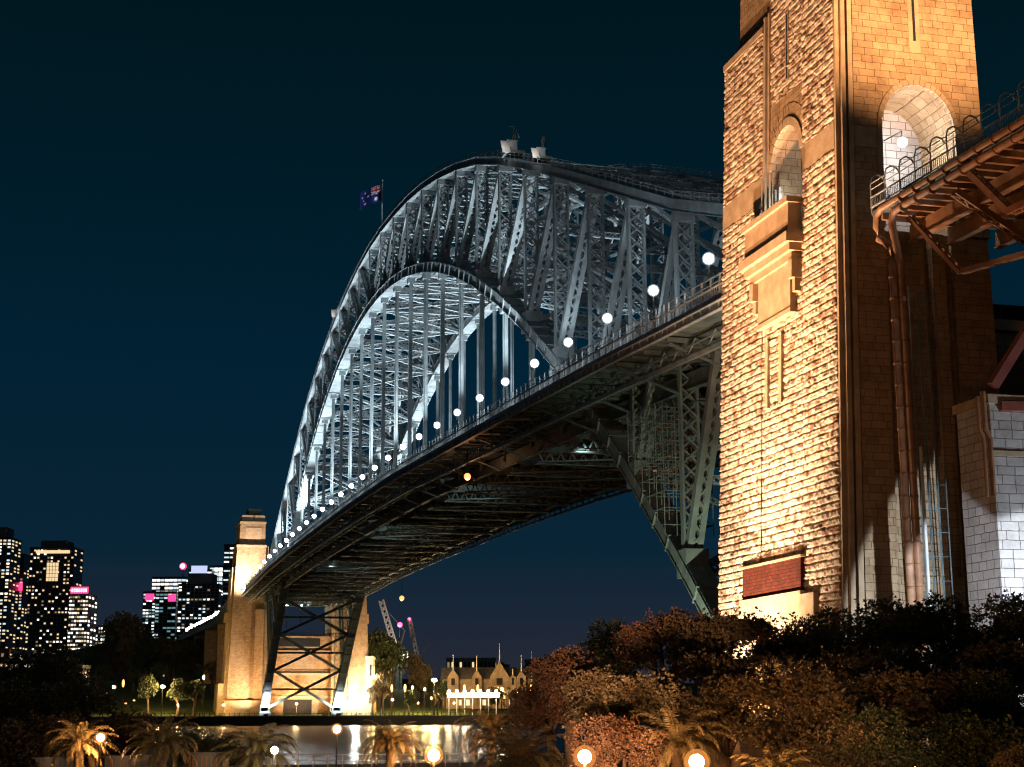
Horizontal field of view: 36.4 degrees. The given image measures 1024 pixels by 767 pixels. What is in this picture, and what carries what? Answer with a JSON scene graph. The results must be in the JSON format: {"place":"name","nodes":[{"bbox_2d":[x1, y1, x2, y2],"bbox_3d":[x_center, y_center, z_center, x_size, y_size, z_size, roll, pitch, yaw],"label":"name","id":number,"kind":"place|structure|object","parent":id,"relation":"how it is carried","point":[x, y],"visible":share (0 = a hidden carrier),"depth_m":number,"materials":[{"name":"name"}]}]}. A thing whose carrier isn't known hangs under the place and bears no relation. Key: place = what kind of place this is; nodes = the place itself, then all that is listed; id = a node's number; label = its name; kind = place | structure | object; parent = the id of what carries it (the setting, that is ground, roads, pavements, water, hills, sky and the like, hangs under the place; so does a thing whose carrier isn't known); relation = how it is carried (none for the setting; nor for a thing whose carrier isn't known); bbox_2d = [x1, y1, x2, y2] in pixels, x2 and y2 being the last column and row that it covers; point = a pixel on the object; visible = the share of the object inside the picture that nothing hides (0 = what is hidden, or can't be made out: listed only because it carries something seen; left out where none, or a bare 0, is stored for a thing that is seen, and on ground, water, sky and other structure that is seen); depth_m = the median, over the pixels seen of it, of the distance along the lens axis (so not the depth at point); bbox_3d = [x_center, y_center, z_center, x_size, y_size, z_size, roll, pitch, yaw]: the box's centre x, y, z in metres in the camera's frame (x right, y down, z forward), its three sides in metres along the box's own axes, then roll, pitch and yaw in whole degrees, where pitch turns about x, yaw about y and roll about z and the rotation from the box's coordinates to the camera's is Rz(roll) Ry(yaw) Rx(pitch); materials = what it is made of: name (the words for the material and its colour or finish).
{"place":"outdoors","nodes":[
{"label":"outdoors","id":0,"kind":"place"},
{"bbox_2d":[150,715,433,716],"bbox_3d":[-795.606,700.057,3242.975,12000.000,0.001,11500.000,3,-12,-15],"label":"ground","id":1,"kind":"structure","parent":0,"point":[207,716],"depth_m":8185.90,"materials":[{"name":"soil"}]},
{"bbox_2d":[207,732,251,762],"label":"leafy tree","id":2,"kind":"object","parent":1,"relation":"on","point":[230,736],"visible":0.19,"depth_m":148.44,"materials":[{"name":"green plant"}]},
{"bbox_2d":[58,715,622,726],"bbox_3d":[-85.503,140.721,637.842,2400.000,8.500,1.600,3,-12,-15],"label":"sea wall","id":3,"kind":"structure","parent":1,"relation":"on","point":[309,720],"depth_m":639.42,"materials":[{"name":"grey stone"}]},
{"bbox_2d":[4,638,707,716],"bbox_3d":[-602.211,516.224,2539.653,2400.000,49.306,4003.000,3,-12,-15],"label":"shore grass","id":4,"kind":"structure","parent":0,"point":[185,706],"depth_m":716.48,"materials":[{"name":"plant"}]},
{"bbox_2d":[0,527,21,648],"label":"office tower","id":5,"kind":"structure","parent":4,"relation":"on","point":[10,552],"depth_m":1150.82,"materials":[{"name":"grey concrete"}]},
{"bbox_2d":[15,554,29,649],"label":"office tower","id":6,"kind":"structure","parent":4,"relation":"on","point":[22,604],"depth_m":1177.40,"materials":[{"name":"grey concrete"}]},
{"bbox_2d":[24,540,83,653],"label":"office tower","id":7,"kind":"structure","parent":4,"relation":"on","point":[55,570],"depth_m":1103.98,"materials":[{"name":"grey concrete"}]},
{"bbox_2d":[25,550,73,649],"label":"window","id":8,"kind":"structure","parent":7,"relation":"in","point":[31,550],"depth_m":1102.23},
{"bbox_2d":[67,587,97,649],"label":"office tower","id":9,"kind":"structure","parent":4,"relation":"on","point":[82,617],"depth_m":1060.86,"materials":[{"name":"glass"}]},
{"bbox_2d":[82,646,106,677],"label":"park tree","id":10,"kind":"object","parent":4,"relation":"on","point":[92,654],"visible":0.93,"depth_m":802.42,"materials":[{"name":"green plant"}]},
{"bbox_2d":[100,617,131,679],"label":"park tree","id":11,"kind":"object","parent":4,"relation":"on","point":[109,633],"visible":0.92,"depth_m":803.66,"materials":[{"name":"green plant"}]},
{"bbox_2d":[108,609,145,675],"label":"park tree","id":12,"kind":"object","parent":4,"relation":"on","point":[132,626],"visible":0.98,"depth_m":804.48,"materials":[{"name":"green plant"}]},
{"bbox_2d":[121,670,142,690],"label":"park tree","id":13,"kind":"object","parent":4,"relation":"on","point":[134,676],"visible":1,"depth_m":747.24,"materials":[{"name":"green plant"}]},
{"bbox_2d":[137,674,158,716],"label":"park tree","id":14,"kind":"object","parent":4,"relation":"on","point":[147,685],"visible":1,"depth_m":641.25,"materials":[{"name":"green plant"}]},
{"bbox_2d":[142,591,155,635],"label":"office tower","id":15,"kind":"structure","parent":4,"relation":"on","point":[148,615],"depth_m":1080.70,"materials":[{"name":"glass"}]},
{"bbox_2d":[149,661,169,690],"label":"park tree","id":16,"kind":"object","parent":4,"relation":"on","point":[160,668],"visible":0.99,"depth_m":746.42,"materials":[{"name":"green plant"}]},
{"bbox_2d":[154,591,177,638],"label":"office tower","id":17,"kind":"structure","parent":4,"relation":"on","point":[166,607],"depth_m":1019.49,"materials":[{"name":"glass"}]},
{"bbox_2d":[152,563,187,590],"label":"office tower","id":18,"kind":"structure","parent":4,"relation":"on","point":[165,583],"depth_m":1125.34,"materials":[{"name":"glass"}]},
{"bbox_2d":[165,678,186,716],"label":"park tree","id":19,"kind":"object","parent":4,"relation":"on","point":[176,691],"visible":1,"depth_m":641.07,"materials":[{"name":"green plant"}]},
{"bbox_2d":[182,679,205,716],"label":"park tree","id":20,"kind":"object","parent":4,"relation":"on","point":[195,686],"visible":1,"depth_m":640.67,"materials":[{"name":"green plant"}]},
{"bbox_2d":[176,573,222,638],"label":"office tower","id":21,"kind":"structure","parent":4,"relation":"on","point":[200,597],"depth_m":1000.94,"materials":[{"name":"grey concrete"}]},
{"bbox_2d":[177,586,217,634],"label":"window","id":22,"kind":"structure","parent":21,"relation":"in","point":[183,586],"depth_m":1000.41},
{"bbox_2d":[179,601,226,683],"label":"approach viaduct","id":23,"kind":"object","parent":4,"relation":"on","point":[211,632],"visible":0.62,"depth_m":792.65,"materials":[{"name":"metal"}]},
{"bbox_2d":[222,544,235,606],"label":"office tower","id":24,"kind":"structure","parent":4,"relation":"on","point":[228,556],"depth_m":923.67,"materials":[{"name":"glass"}]},
{"bbox_2d":[213,509,268,715],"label":"stone pylon","id":25,"kind":"object","parent":4,"relation":"on","point":[238,689],"visible":0.84,"depth_m":659.37,"materials":[{"name":"stone"}]},
{"bbox_2d":[266,636,330,714],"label":"abutment wall","id":26,"kind":"structure","parent":4,"relation":"on","point":[306,702],"depth_m":661.86,"materials":[{"name":"stone"}]},
{"bbox_2d":[208,715,463,716],"bbox_3d":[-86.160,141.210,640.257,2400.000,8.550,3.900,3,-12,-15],"label":"promenade","id":27,"kind":"structure","parent":4,"relation":"on","point":[238,716],"depth_m":632.62,"materials":[{"name":"concrete"}]},
{"bbox_2d":[93,712,547,716],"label":"promenade fence","id":28,"kind":"object","parent":27,"relation":"on","point":[303,714],"visible":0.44,"depth_m":639.28,"materials":[{"name":"black metal"}]},
{"bbox_2d":[447,690,499,714],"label":"lit canopy","id":29,"kind":"object","parent":27,"relation":"on","point":[464,695],"visible":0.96,"depth_m":651.33,"materials":[{"name":"white paint"}]},
{"bbox_2d":[325,597,375,715],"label":"stone pylon","id":30,"kind":"object","parent":4,"relation":"on","point":[351,701],"visible":0.23,"depth_m":666.61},
{"bbox_2d":[365,656,375,699],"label":"apartment block","id":31,"kind":"structure","parent":4,"relation":"on","point":[370,672],"depth_m":667.35,"materials":[{"name":"concrete"}]},
{"bbox_2d":[368,628,396,715],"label":"park tree","id":32,"kind":"object","parent":4,"relation":"on","point":[378,639],"visible":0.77,"depth_m":702.97,"materials":[{"name":"green plant"}]},
{"bbox_2d":[374,667,391,715],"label":"park tree","id":33,"kind":"object","parent":4,"relation":"on","point":[383,678],"visible":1,"depth_m":660.60,"materials":[{"name":"green plant"}]},
{"bbox_2d":[378,599,404,688],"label":"luffing crane","id":34,"kind":"object","parent":4,"relation":"on","point":[396,679],"visible":0.68,"depth_m":818.94,"materials":[{"name":"white paint"}]},
{"bbox_2d":[379,637,410,715],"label":"park tree","id":35,"kind":"object","parent":4,"relation":"on","point":[392,662],"visible":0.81,"depth_m":707.76,"materials":[{"name":"green plant"}]},
{"bbox_2d":[402,652,424,715],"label":"park tree","id":36,"kind":"object","parent":4,"relation":"on","point":[413,658],"visible":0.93,"depth_m":721.65,"materials":[{"name":"green plant"}]},
{"bbox_2d":[413,661,432,715],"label":"park tree","id":37,"kind":"object","parent":4,"relation":"on","point":[423,673],"visible":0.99,"depth_m":717.00,"materials":[{"name":"green plant"}]},
{"bbox_2d":[446,658,495,667],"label":"apartment block","id":38,"kind":"structure","parent":4,"relation":"on","point":[471,662],"depth_m":992.64,"materials":[{"name":"grey concrete"}]},
{"bbox_2d":[441,643,535,708],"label":"amusement hall","id":39,"kind":"structure","parent":4,"relation":"on","point":[483,678],"depth_m":701.42,"materials":[{"name":"stone"}]},
{"bbox_2d":[241,150,1023,715],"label":"arch bridge","id":40,"kind":"structure","parent":4,"relation":"on","point":[525,460],"depth_m":304.66,"materials":[{"name":"paint"}]},
{"bbox_2d":[381,179,382,224],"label":"flagpole","id":41,"kind":"object","parent":40,"relation":"on","point":[381,200],"visible":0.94,"depth_m":424.76,"materials":[{"name":"metal"}]},
{"bbox_2d":[360,184,381,209],"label":"national flag","id":42,"kind":"object","parent":41,"relation":"attached to","point":[371,195],"visible":1,"depth_m":423.53,"materials":[{"name":"blue fabric"}]},
{"bbox_2d":[500,126,524,158],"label":"maintenance crane","id":43,"kind":"object","parent":40,"relation":"on","point":[508,146],"visible":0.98,"depth_m":285.63,"materials":[{"name":"paint"}]},
{"bbox_2d":[531,135,551,162],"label":"maintenance crane","id":44,"kind":"object","parent":40,"relation":"on","point":[539,152],"visible":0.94,"depth_m":266.36,"materials":[{"name":"paint"}]},
{"bbox_2d":[627,395,713,536],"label":"hanging scaffold","id":45,"kind":"object","parent":40,"relation":"on","point":[673,439],"visible":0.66,"depth_m":199.06,"materials":[{"name":"metal"}]},
{"bbox_2d":[59,724,705,765],"bbox_3d":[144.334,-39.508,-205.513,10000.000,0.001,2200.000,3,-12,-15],"label":"water","id":46,"kind":"structure","parent":0,"point":[321,739],"depth_m":257.32,"materials":[{"name":"black liquid"}]},
{"bbox_2d":[0,745,766,766],"bbox_3d":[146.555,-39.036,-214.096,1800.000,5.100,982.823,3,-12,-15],"label":"foreshore ground","id":47,"kind":"structure","parent":0,"point":[170,761],"depth_m":132.59,"materials":[{"name":"soil"}]},
{"bbox_2d":[0,641,90,751],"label":"leafy tree","id":48,"kind":"object","parent":47,"relation":"on","point":[58,666],"visible":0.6,"depth_m":183.51,"materials":[{"name":"green plant"}]},
{"bbox_2d":[0,707,92,766],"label":"leafy tree","id":49,"kind":"object","parent":47,"relation":"on","point":[23,748],"visible":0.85,"depth_m":119.24,"materials":[{"name":"green plant"}]},
{"bbox_2d":[32,756,73,766],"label":"shed","id":50,"kind":"structure","parent":47,"relation":"on","point":[60,761],"depth_m":117.26,"materials":[{"name":"brown concrete"}]},
{"bbox_2d":[33,669,120,755],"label":"leafy tree","id":51,"kind":"object","parent":47,"relation":"on","point":[85,699],"visible":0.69,"depth_m":150.24,"materials":[{"name":"green plant"}]},
{"bbox_2d":[83,706,162,761],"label":"leafy tree","id":52,"kind":"object","parent":47,"relation":"on","point":[123,733],"visible":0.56,"depth_m":146.13,"materials":[{"name":"green plant"}]},
{"bbox_2d":[102,755,151,766],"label":"shed","id":53,"kind":"structure","parent":47,"relation":"on","point":[124,762],"depth_m":111.31,"materials":[{"name":"brown metal"}]},
{"bbox_2d":[155,726,221,763],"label":"leafy tree","id":54,"kind":"object","parent":47,"relation":"on","point":[208,745],"visible":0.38,"depth_m":138.35,"materials":[{"name":"green plant"}]},
{"bbox_2d":[189,752,228,766],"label":"shed","id":55,"kind":"structure","parent":47,"relation":"on","point":[204,759],"depth_m":113.31,"materials":[{"name":"grey metal"}]},
{"bbox_2d":[210,722,300,766],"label":"palm tree","id":56,"kind":"object","parent":47,"relation":"on","point":[258,747],"visible":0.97,"depth_m":87.17,"materials":[{"name":"green plant"}]},
{"bbox_2d":[269,753,564,766],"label":"shore fence","id":57,"kind":"object","parent":47,"relation":"on","point":[371,760],"visible":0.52,"depth_m":127.24,"materials":[{"name":"paint"}]},
{"bbox_2d":[471,726,565,766],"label":"palm tree","id":58,"kind":"object","parent":47,"relation":"on","point":[520,752],"visible":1,"depth_m":77.13,"materials":[{"name":"green plant"}]},
{"bbox_2d":[500,680,582,766],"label":"leafy tree","id":59,"kind":"object","parent":47,"relation":"on","point":[531,713],"visible":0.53,"depth_m":81.36,"materials":[{"name":"brown plant"}]},
{"bbox_2d":[522,644,611,766],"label":"leafy tree","id":60,"kind":"object","parent":47,"relation":"on","point":[560,663],"visible":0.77,"depth_m":77.67,"materials":[{"name":"brown plant"}]},
{"bbox_2d":[560,664,646,764],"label":"leafy tree","id":61,"kind":"object","parent":47,"relation":"on","point":[592,681],"visible":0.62,"depth_m":73.41,"materials":[{"name":"brown plant"}]},
{"bbox_2d":[562,712,670,766],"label":"leafy tree","id":62,"kind":"object","parent":47,"relation":"on","point":[611,734],"visible":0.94,"depth_m":65.08,"materials":[{"name":"brown plant"}]},
{"bbox_2d":[574,617,665,766],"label":"leafy tree","id":63,"kind":"object","parent":47,"relation":"on","point":[600,645],"visible":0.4,"depth_m":92.41,"materials":[{"name":"green plant"}]},
{"bbox_2d":[601,667,729,766],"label":"leafy tree","id":64,"kind":"object","parent":47,"relation":"on","point":[642,688],"visible":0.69,"depth_m":69.41,"materials":[{"name":"brown plant"}]},
{"bbox_2d":[607,606,724,766],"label":"leafy tree","id":65,"kind":"object","parent":47,"relation":"on","point":[644,636],"visible":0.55,"depth_m":86.48,"materials":[{"name":"brown plant"}]},
{"bbox_2d":[651,606,769,766],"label":"leafy tree","id":66,"kind":"object","parent":47,"relation":"on","point":[728,627],"visible":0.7,"depth_m":84.56,"materials":[{"name":"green plant"}]},
{"bbox_2d":[651,670,781,766],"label":"leafy tree","id":67,"kind":"object","parent":47,"relation":"on","point":[735,720],"visible":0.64,"depth_m":69.57,"materials":[{"name":"brown plant"}]},
{"bbox_2d":[669,646,790,766],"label":"leafy tree","id":68,"kind":"object","parent":47,"relation":"on","point":[709,666],"visible":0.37,"depth_m":79.38,"materials":[{"name":"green plant"}]},
{"bbox_2d":[731,746,819,766],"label":"palm tree","id":69,"kind":"object","parent":47,"relation":"on","point":[784,759],"visible":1,"depth_m":61.30,"materials":[{"name":"brown plant"}]},
{"bbox_2d":[737,611,832,763],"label":"leafy tree","id":70,"kind":"object","parent":47,"relation":"on","point":[769,644],"visible":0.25,"depth_m":87.58,"materials":[{"name":"green plant"}]},
{"bbox_2d":[749,658,869,763],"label":"leafy tree","id":71,"kind":"object","parent":47,"relation":"on","point":[793,689],"visible":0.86,"depth_m":70.89,"materials":[{"name":"green plant"}]},
{"bbox_2d":[753,642,890,740],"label":"leafy tree","id":72,"kind":"object","parent":47,"relation":"on","point":[849,663],"visible":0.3,"depth_m":77.95,"materials":[{"name":"green plant"}]},
{"bbox_2d":[772,603,883,731],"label":"leafy tree","id":73,"kind":"object","parent":47,"relation":"on","point":[813,637],"visible":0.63,"depth_m":84.06,"materials":[{"name":"green plant"}]},
{"bbox_2d":[773,714,895,766],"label":"leafy tree","id":74,"kind":"object","parent":47,"relation":"on","point":[819,750],"visible":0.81,"depth_m":65.29,"materials":[{"name":"green plant"}]},
{"bbox_2d":[717,0,999,761],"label":"stone pylon","id":75,"kind":"object","parent":47,"relation":"on","point":[823,99],"visible":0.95,"depth_m":133.75,"materials":[{"name":"stone"}]},
{"bbox_2d":[907,0,920,53],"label":"slit window","id":76,"kind":"structure","parent":75,"relation":"in","point":[914,46],"depth_m":135.39,"materials":[{"name":"glass"}]},
{"bbox_2d":[870,80,1023,274],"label":"approach span","id":77,"kind":"object","parent":75,"relation":"attached to","point":[988,193],"visible":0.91,"depth_m":119.60,"materials":[{"name":"metal"}]},
{"bbox_2d":[888,128,1023,751],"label":"service pipe","id":78,"kind":"object","parent":77,"relation":"attached to","point":[966,167],"visible":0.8,"depth_m":119.94,"materials":[{"name":"brown metal"}]},
{"bbox_2d":[825,661,937,764],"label":"leafy tree","id":79,"kind":"object","parent":47,"relation":"on","point":[877,690],"visible":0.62,"depth_m":72.76,"materials":[{"name":"green plant"}]},
{"bbox_2d":[820,701,944,766],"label":"leafy tree","id":80,"kind":"object","parent":47,"relation":"on","point":[909,756],"visible":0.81,"depth_m":64.92,"materials":[{"name":"green plant"}]},
{"bbox_2d":[843,595,953,765],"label":"leafy tree","id":81,"kind":"object","parent":47,"relation":"on","point":[891,628],"visible":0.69,"depth_m":86.73,"materials":[{"name":"green plant"}]},
{"bbox_2d":[864,638,951,747],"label":"leafy tree","id":82,"kind":"object","parent":47,"relation":"on","point":[914,658],"visible":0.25,"depth_m":80.57,"materials":[{"name":"green plant"}]},
{"bbox_2d":[919,446,931,650],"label":"thin pole","id":83,"kind":"object","parent":47,"relation":"on","point":[924,519],"visible":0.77,"depth_m":119.82,"materials":[{"name":"metal"}]},
{"bbox_2d":[907,287,956,666],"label":"access scaffold","id":84,"kind":"object","parent":47,"relation":"on","point":[925,436],"visible":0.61,"depth_m":124.07,"materials":[{"name":"metal"}]},
{"bbox_2d":[884,590,985,764],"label":"leafy tree","id":85,"kind":"object","parent":47,"relation":"on","point":[961,625],"visible":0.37,"depth_m":87.96,"materials":[{"name":"green plant"}]},
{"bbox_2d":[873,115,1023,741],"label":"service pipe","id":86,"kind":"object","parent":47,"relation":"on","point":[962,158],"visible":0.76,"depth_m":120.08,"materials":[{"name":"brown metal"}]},
{"bbox_2d":[895,659,1002,750],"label":"leafy tree","id":87,"kind":"object","parent":47,"relation":"on","point":[944,684],"visible":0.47,"depth_m":74.64,"materials":[{"name":"green plant"}]},
{"bbox_2d":[913,707,1023,766],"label":"leafy tree","id":88,"kind":"object","parent":47,"relation":"on","point":[982,748],"visible":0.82,"depth_m":65.37,"materials":[{"name":"green plant"}]},
{"bbox_2d":[937,665,1023,743],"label":"leafy tree","id":89,"kind":"object","parent":47,"relation":"on","point":[1002,703],"visible":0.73,"depth_m":73.59,"materials":[{"name":"green plant"}]},
{"bbox_2d":[940,631,1023,764],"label":"leafy tree","id":90,"kind":"object","parent":47,"relation":"on","point":[1006,655],"visible":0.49,"depth_m":78.83,"materials":[{"name":"green plant"}]},
{"bbox_2d":[952,394,1023,703],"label":"abutment pier","id":91,"kind":"structure","parent":47,"relation":"on","point":[994,536],"depth_m":117.90,"materials":[{"name":"stone"}]},
{"bbox_2d":[975,391,996,496],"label":"gutter pipe","id":92,"kind":"object","parent":91,"relation":"attached to","point":[989,442],"visible":1,"depth_m":116.84,"materials":[{"name":"brown metal"}]},
{"bbox_2d":[986,324,1023,410],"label":"red steel brace","id":93,"kind":"object","parent":91,"relation":"attached to","point":[1006,364],"visible":1,"depth_m":118.61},
{"bbox_2d":[954,588,1023,701],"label":"leafy tree","id":94,"kind":"object","parent":47,"relation":"on","point":[1008,619],"visible":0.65,"depth_m":84.45,"materials":[{"name":"green plant"}]},
{"bbox_2d":[989,742,1023,766],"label":"leafy tree","id":95,"kind":"object","parent":47,"relation":"on","point":[1009,758],"visible":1,"depth_m":59.43,"materials":[{"name":"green plant"}]},
{"bbox_2d":[994,319,1023,395],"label":"abutment wall","id":96,"kind":"structure","parent":47,"relation":"on","point":[1006,332],"depth_m":140.42,"materials":[{"name":"stone"}]},
{"bbox_2d":[0,0,1023,682],"label":"sky","id":97,"kind":"structure","parent":0,"point":[183,226],"materials":[{"name":"blue"}]},
{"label":"path","id":98,"kind":"structure","parent":0,"visible":0},
{"bbox_2d":[42,718,119,766],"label":"palm tree","id":99,"kind":"object","parent":98,"relation":"on","point":[77,739],"visible":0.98,"depth_m":95.23,"materials":[{"name":"green plant"}]},
{"bbox_2d":[118,716,201,766],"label":"palm tree","id":100,"kind":"object","parent":98,"relation":"on","point":[162,739],"visible":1,"depth_m":91.23,"materials":[{"name":"green plant"}]},
{"bbox_2d":[358,719,425,766],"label":"palm tree","id":101,"kind":"object","parent":98,"relation":"on","point":[389,737],"visible":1,"depth_m":99.25,"materials":[{"name":"green plant"}]},
{"bbox_2d":[449,706,528,766],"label":"palm tree","id":102,"kind":"object","parent":98,"relation":"on","point":[492,722],"visible":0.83,"depth_m":103.37,"materials":[{"name":"green plant"}]},
{"bbox_2d":[622,707,736,766],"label":"palm tree","id":103,"kind":"object","parent":98,"relation":"on","point":[674,753],"visible":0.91,"depth_m":65.32,"materials":[{"name":"green plant"}]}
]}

